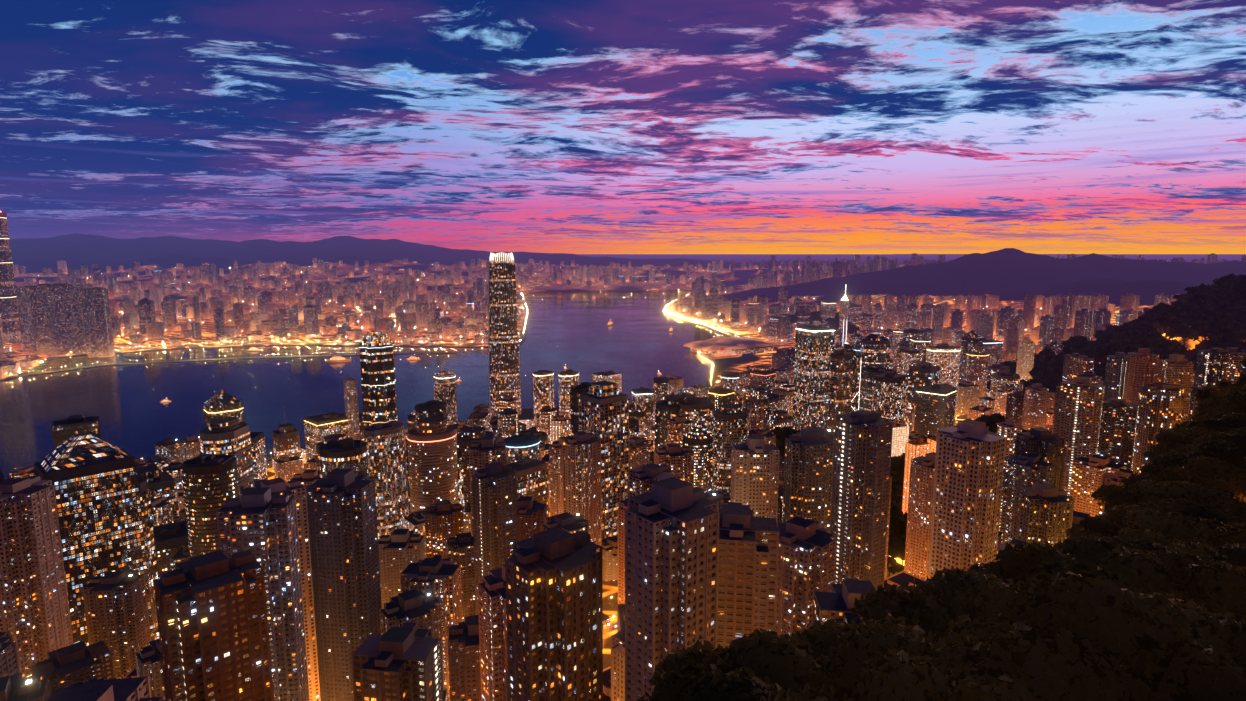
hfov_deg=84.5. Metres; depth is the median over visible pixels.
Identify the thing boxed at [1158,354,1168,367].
tree
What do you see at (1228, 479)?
tree
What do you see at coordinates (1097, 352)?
tree
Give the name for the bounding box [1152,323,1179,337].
tree
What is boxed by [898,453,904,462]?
tree
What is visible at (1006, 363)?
tree
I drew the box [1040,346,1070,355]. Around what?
tree
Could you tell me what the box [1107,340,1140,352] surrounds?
tree
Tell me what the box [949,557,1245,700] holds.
tree
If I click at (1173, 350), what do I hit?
tree
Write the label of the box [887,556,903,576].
tree
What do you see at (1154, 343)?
tree
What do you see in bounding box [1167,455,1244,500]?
tree
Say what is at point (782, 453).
tree
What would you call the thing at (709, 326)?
waterfront lights
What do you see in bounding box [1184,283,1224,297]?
tree
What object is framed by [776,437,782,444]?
tree
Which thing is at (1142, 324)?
tree
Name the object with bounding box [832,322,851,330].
tree
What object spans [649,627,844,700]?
tree
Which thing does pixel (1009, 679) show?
tree
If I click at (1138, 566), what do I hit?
tree
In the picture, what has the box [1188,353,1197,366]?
tree
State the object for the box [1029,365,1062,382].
tree
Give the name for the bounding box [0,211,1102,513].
landmark towers
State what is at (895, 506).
tree
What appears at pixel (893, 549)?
tree
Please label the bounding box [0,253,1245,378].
city
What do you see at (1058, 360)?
tree
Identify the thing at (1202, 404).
tree
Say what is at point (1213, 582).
tree
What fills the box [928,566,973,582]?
tree
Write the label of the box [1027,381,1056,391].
tree
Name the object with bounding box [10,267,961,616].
street lamps
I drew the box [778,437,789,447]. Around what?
tree
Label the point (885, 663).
tree
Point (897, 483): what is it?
tree
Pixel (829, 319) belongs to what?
tree
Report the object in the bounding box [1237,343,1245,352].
tree
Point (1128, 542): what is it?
tree
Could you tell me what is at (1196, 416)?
tree
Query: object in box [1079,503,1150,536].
tree
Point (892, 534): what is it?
tree
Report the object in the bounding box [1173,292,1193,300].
tree
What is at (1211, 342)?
tree
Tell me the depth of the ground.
5320.05 m
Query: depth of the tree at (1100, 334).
1726.35 m
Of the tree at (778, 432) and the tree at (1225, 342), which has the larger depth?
the tree at (1225, 342)
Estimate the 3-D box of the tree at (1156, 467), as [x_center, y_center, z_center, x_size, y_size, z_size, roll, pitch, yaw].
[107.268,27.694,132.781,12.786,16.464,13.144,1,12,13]
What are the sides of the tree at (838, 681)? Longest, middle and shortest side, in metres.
13.601 x 13.274 x 12.018 m
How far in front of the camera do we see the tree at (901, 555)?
706.33 m
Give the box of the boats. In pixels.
[160,298,741,402]
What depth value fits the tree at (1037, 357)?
1765.27 m
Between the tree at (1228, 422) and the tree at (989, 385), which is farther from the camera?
the tree at (989, 385)
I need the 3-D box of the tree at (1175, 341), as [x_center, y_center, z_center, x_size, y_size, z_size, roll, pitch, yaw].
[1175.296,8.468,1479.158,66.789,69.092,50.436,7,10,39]
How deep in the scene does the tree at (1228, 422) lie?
150.39 m
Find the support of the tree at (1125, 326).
on the ground
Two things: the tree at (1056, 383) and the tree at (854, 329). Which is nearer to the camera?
the tree at (1056, 383)
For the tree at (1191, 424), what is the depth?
193.33 m
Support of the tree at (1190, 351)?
on the ground
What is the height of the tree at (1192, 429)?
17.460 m
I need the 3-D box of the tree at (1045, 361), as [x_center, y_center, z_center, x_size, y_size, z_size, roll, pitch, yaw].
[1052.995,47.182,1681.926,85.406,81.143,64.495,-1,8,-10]
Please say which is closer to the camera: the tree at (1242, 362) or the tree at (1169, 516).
the tree at (1169, 516)
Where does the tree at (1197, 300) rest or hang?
on the ground
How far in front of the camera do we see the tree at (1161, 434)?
165.82 m
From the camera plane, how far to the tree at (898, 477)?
994.64 m
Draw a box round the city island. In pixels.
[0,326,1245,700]
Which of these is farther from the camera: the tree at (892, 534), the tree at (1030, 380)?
the tree at (1030, 380)
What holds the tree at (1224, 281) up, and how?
on the ground
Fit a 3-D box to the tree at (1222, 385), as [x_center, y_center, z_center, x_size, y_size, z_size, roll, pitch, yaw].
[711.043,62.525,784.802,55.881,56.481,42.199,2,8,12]
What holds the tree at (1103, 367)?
on the ground
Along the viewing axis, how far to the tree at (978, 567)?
83.74 m
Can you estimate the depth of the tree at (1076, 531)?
139.10 m
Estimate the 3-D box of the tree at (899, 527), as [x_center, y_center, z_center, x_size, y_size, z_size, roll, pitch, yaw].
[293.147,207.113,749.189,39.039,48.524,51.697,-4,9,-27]
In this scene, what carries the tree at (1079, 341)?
on the ground
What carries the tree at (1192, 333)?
on the ground
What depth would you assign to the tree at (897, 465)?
995.19 m
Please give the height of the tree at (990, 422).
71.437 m
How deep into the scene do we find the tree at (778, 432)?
1308.33 m
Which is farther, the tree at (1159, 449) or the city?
the city
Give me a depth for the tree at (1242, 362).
873.98 m
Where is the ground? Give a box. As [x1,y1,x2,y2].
[0,233,1245,700]
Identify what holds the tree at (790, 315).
on the ground
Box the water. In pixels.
[0,254,1245,479]
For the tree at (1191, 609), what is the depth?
44.47 m
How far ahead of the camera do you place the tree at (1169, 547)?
78.94 m
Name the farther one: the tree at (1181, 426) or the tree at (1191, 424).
the tree at (1181, 426)
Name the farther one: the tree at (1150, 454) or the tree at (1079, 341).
the tree at (1079, 341)
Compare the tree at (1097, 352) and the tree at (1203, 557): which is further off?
the tree at (1097, 352)
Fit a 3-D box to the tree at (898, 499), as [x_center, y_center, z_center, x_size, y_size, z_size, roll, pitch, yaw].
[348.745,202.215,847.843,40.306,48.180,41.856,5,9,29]
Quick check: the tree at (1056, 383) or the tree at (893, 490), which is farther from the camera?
the tree at (1056, 383)
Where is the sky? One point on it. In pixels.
(536, 126)
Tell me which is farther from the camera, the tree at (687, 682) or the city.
the city
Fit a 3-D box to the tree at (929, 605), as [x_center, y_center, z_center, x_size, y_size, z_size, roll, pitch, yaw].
[22.132,22.752,44.469,14.294,17.176,15.788,-9,11,-41]
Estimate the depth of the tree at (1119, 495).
126.24 m
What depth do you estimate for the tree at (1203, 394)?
591.44 m
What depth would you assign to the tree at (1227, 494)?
106.99 m
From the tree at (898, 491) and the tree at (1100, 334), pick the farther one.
the tree at (1100, 334)
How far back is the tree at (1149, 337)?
1504.95 m
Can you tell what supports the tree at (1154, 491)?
on the ground
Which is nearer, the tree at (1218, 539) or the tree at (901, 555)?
the tree at (1218, 539)
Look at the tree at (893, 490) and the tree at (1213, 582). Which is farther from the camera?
the tree at (893, 490)
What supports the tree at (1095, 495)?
on the ground
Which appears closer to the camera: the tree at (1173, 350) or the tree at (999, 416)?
the tree at (999, 416)
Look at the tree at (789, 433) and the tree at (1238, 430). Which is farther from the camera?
the tree at (789, 433)
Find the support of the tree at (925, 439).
on the ground
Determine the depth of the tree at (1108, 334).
1656.90 m
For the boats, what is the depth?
2662.10 m
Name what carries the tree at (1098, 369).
on the ground
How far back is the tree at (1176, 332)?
1484.35 m
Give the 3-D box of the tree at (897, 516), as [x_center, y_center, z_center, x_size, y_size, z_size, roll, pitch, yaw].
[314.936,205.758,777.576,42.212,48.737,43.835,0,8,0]
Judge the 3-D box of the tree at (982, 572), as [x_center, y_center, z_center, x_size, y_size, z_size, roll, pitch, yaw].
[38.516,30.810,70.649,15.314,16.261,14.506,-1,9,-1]
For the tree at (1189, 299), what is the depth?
1532.34 m
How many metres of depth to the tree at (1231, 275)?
1505.59 m
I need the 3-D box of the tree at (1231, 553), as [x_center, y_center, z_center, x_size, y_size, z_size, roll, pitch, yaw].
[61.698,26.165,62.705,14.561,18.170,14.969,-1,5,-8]
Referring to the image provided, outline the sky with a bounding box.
[0,0,1245,253]
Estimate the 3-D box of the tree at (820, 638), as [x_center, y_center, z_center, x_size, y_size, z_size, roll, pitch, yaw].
[16.019,22.916,40.560,14.265,14.296,15.059,-6,9,-41]
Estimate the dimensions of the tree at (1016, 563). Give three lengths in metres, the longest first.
17.350 x 15.106 x 13.676 m
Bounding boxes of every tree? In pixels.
[637,659,829,700]
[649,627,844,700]
[769,427,788,438]
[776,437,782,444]
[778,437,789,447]
[780,450,784,457]
[785,430,799,437]
[788,313,796,326]
[791,615,954,697]
[794,652,858,688]
[811,313,822,323]
[823,317,834,322]
[828,317,838,325]
[829,621,965,700]
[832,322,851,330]
[848,324,859,334]
[850,568,1013,637]
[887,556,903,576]
[888,530,905,544]
[888,540,901,556]
[888,542,905,564]
[889,516,906,542]
[890,456,904,476]
[890,474,903,482]
[890,499,901,514]
[890,511,906,520]
[891,481,902,487]
[891,487,897,496]
[891,494,902,504]
[894,486,902,496]
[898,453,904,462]
[921,570,986,584]
[923,434,935,441]
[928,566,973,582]
[929,610,1186,700]
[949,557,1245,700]
[969,562,989,571]
[976,413,1007,421]
[982,417,1000,430]
[986,540,1077,590]
[987,381,990,390]
[1000,361,1010,365]
[1008,359,1016,368]
[1026,378,1039,382]
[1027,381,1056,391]
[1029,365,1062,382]
[1033,354,1058,366]
[1034,352,1040,360]
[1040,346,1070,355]
[1050,353,1066,366]
[1050,379,1060,385]
[1051,533,1166,554]
[1053,535,1236,614]
[1061,335,1093,351]
[1066,524,1088,537]
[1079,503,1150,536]
[1083,343,1110,362]
[1091,485,1128,506]
[1093,325,1117,337]
[1093,364,1105,374]
[1094,338,1101,342]
[1096,472,1164,507]
[1099,363,1105,370]
[1105,342,1115,354]
[1107,326,1119,337]
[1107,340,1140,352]
[1108,321,1131,333]
[1121,498,1227,539]
[1128,478,1245,521]
[1129,320,1157,331]
[1129,548,1245,621]
[1129,592,1243,658]
[1130,314,1150,322]
[1137,331,1166,343]
[1141,452,1187,480]
[1142,450,1161,461]
[1144,302,1181,333]
[1144,339,1180,352]
[1151,343,1190,359]
[1151,443,1168,456]
[1152,309,1185,339]
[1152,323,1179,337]
[1154,338,1187,352]
[1156,429,1185,445]
[1156,542,1186,552]
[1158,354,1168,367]
[1158,454,1245,497]
[1164,425,1216,443]
[1165,324,1207,344]
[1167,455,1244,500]
[1171,293,1207,307]
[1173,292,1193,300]
[1173,421,1192,429]
[1175,296,1210,307]
[1180,319,1224,342]
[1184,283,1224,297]
[1184,348,1197,354]
[1184,421,1199,429]
[1188,310,1236,339]
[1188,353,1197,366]
[1191,412,1200,419]
[1193,385,1224,402]
[1194,398,1210,416]
[1194,487,1245,522]
[1195,336,1245,351]
[1196,554,1236,561]
[1197,412,1245,432]
[1199,336,1235,348]
[1207,542,1245,567]
[1208,523,1245,546]
[1213,273,1245,291]
[1214,275,1245,289]
[1214,427,1245,434]
[1215,380,1235,389]
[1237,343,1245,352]
[1240,359,1245,367]
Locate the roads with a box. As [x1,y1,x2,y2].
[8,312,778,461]

